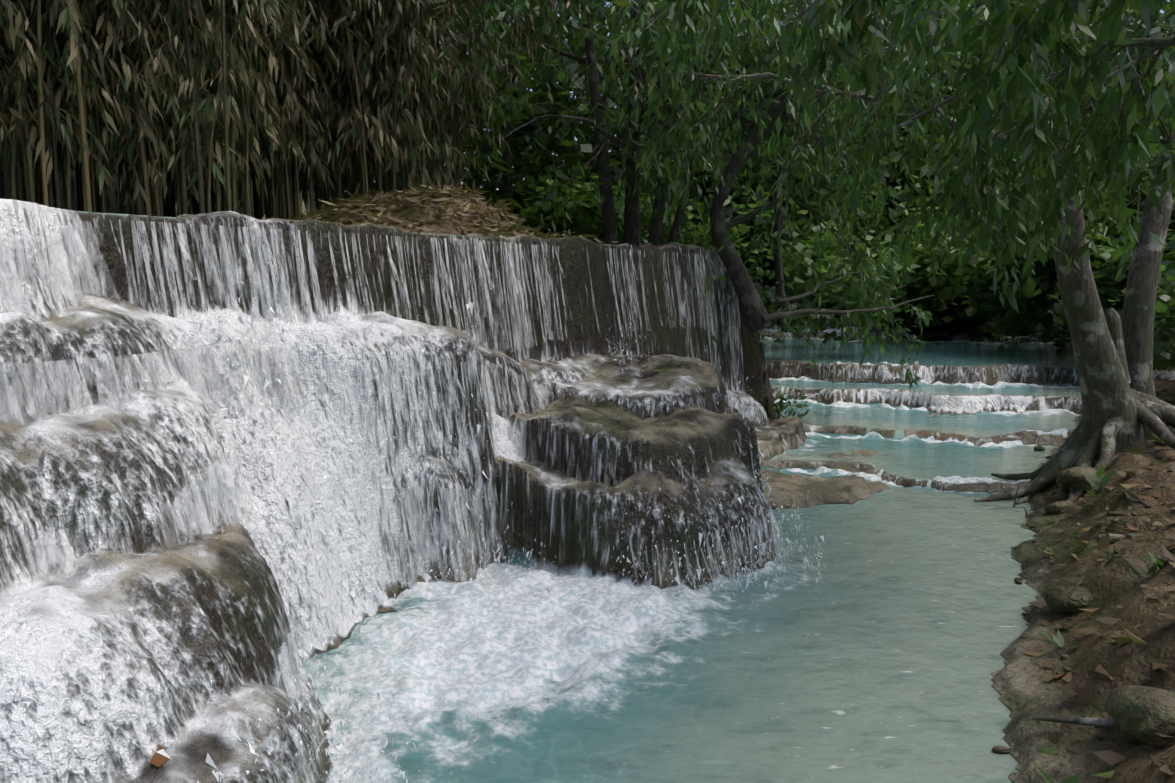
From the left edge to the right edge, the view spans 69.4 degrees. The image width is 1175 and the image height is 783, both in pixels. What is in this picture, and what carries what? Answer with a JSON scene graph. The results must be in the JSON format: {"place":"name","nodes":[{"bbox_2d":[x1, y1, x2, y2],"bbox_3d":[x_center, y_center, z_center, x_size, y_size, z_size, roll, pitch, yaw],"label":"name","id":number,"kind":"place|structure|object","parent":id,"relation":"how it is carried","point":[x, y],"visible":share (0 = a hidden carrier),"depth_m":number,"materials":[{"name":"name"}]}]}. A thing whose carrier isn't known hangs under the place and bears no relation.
{"place":"outdoors","nodes":[
{"label":"outdoors","id":0,"kind":"place"},
{"bbox_2d":[3,134,1174,621],"bbox_3d":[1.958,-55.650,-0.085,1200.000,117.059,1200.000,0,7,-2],"label":"forest floor","id":1,"kind":"structure","parent":0,"point":[115,202],"depth_m":12.20,"materials":[{"name":"brown soil"}]},
{"bbox_2d":[0,0,592,219],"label":"bamboo culms","id":2,"kind":"object","parent":1,"relation":"on","point":[48,195],"visible":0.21,"depth_m":8.13,"materials":[{"name":"plant"}]},
{"bbox_2d":[0,0,594,215],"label":"bamboo leaves","id":3,"kind":"object","parent":2,"relation":"on","point":[120,13],"visible":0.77,"depth_m":8.22,"materials":[{"name":"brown plant"}]},
{"bbox_2d":[0,194,1174,782],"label":"waterfall rock and pool","id":4,"kind":"object","parent":1,"relation":"on","point":[882,650],"visible":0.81,"depth_m":5.00,"materials":[{"name":"liquid"}]},
{"bbox_2d":[0,126,4,198],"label":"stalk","id":5,"kind":"object","parent":4,"relation":"on","point":[2,193],"visible":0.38,"depth_m":7.25,"materials":[{"name":"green plant"}]},
{"bbox_2d":[0,218,805,703],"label":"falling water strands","id":6,"kind":"object","parent":4,"relation":"on","point":[72,276],"visible":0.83,"depth_m":5.32,"materials":[{"name":"white liquid"}]},
{"bbox_2d":[132,270,834,782],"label":"spray droplets","id":7,"kind":"object","parent":4,"relation":"on","point":[310,684],"visible":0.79,"depth_m":5.64,"materials":[{"name":"white liquid"}]},
{"bbox_2d":[150,172,1174,782],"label":"leaf litter","id":8,"kind":"object","parent":4,"relation":"on","point":[1082,696],"visible":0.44,"depth_m":7.86,"materials":[{"name":"brown plant"}]},
{"bbox_2d":[1104,685,1174,749],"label":"shore rock","id":9,"kind":"object","parent":4,"relation":"on","point":[1140,713],"visible":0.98,"depth_m":3.47,"materials":[{"name":"stone"}]},
{"bbox_2d":[388,18,895,303],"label":"tree trunks","id":10,"kind":"object","parent":1,"relation":"on","point":[505,180],"visible":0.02,"depth_m":17.93,"materials":[{"name":"brown plant"}]},
{"bbox_2d":[389,0,998,421],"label":"trees","id":11,"kind":"object","parent":1,"relation":"on","point":[871,280],"depth_m":11.08,"materials":[{"name":"green plant"}]},
{"bbox_2d":[318,0,1174,403],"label":"jungle leaves","id":12,"kind":"object","parent":1,"relation":"on","point":[548,144],"visible":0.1,"depth_m":17.55,"materials":[{"name":"green plant"}]},
{"bbox_2d":[501,0,1174,350],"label":"bushes","id":13,"kind":"object","parent":1,"relation":"on","point":[964,299],"visible":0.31,"depth_m":18.42,"materials":[{"name":"green plant"}]},
{"bbox_2d":[758,320,1174,479],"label":"cascading pools","id":14,"kind":"object","parent":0,"point":[979,407],"visible":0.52,"depth_m":13.44,"materials":[{"name":"liquid"}]},
{"bbox_2d":[839,439,1174,631],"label":"bank and pool","id":15,"kind":"structure","parent":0,"point":[991,549],"depth_m":6.71,"materials":[{"name":"soil"}]},
{"bbox_2d":[616,0,1174,504],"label":"tree trunks and limbs","id":16,"kind":"object","parent":15,"relation":"on","point":[1124,408],"visible":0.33,"depth_m":8.13,"materials":[{"name":"plant"}]},
{"bbox_2d":[591,0,1174,314],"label":"tree canopy leaves","id":17,"kind":"object","parent":16,"relation":"attached to","point":[1027,65],"visible":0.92,"depth_m":5.05,"materials":[{"name":"green plant"}]},
{"bbox_2d":[1044,501,1073,514],"bbox_3d":[4.240,1.052,7.596,0.266,0.144,0.251,-5,9,-35],"label":"shore rock","id":18,"kind":"object","parent":15,"relation":"on","point":[1059,507],"visible":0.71,"depth_m":7.52,"materials":[{"name":"stone"}]},
{"bbox_2d":[1042,586,1093,613],"bbox_3d":[3.022,1.304,5.296,0.315,0.167,0.300,0,7,-2],"label":"shore rock","id":19,"kind":"object","parent":15,"relation":"on","point":[1067,599],"visible":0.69,"depth_m":5.21,"materials":[{"name":"stone"}]},
{"bbox_2d":[1056,466,1103,492],"bbox_3d":[4.588,0.819,7.842,0.443,0.262,0.470,0,7,-2],"label":"shore rock","id":20,"kind":"object","parent":15,"relation":"on","point":[1069,478],"visible":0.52,"depth_m":7.75,"materials":[{"name":"stone"}]},
{"bbox_2d":[992,445,1174,753],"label":"bank pebbles","id":21,"kind":"object","parent":15,"relation":"on","point":[1000,749],"visible":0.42,"depth_m":6.02,"materials":[{"name":"stone"}]},
{"bbox_2d":[1013,449,1174,727],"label":"twigs","id":22,"kind":"object","parent":15,"relation":"on","point":[1108,722],"visible":0.42,"depth_m":3.83,"materials":[{"name":"brown wood"}]},
{"bbox_2d":[1034,465,1174,782],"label":"bank plants","id":23,"kind":"object","parent":15,"relation":"on","point":[1059,639],"visible":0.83,"depth_m":4.82,"materials":[{"name":"green plant"}]}
]}

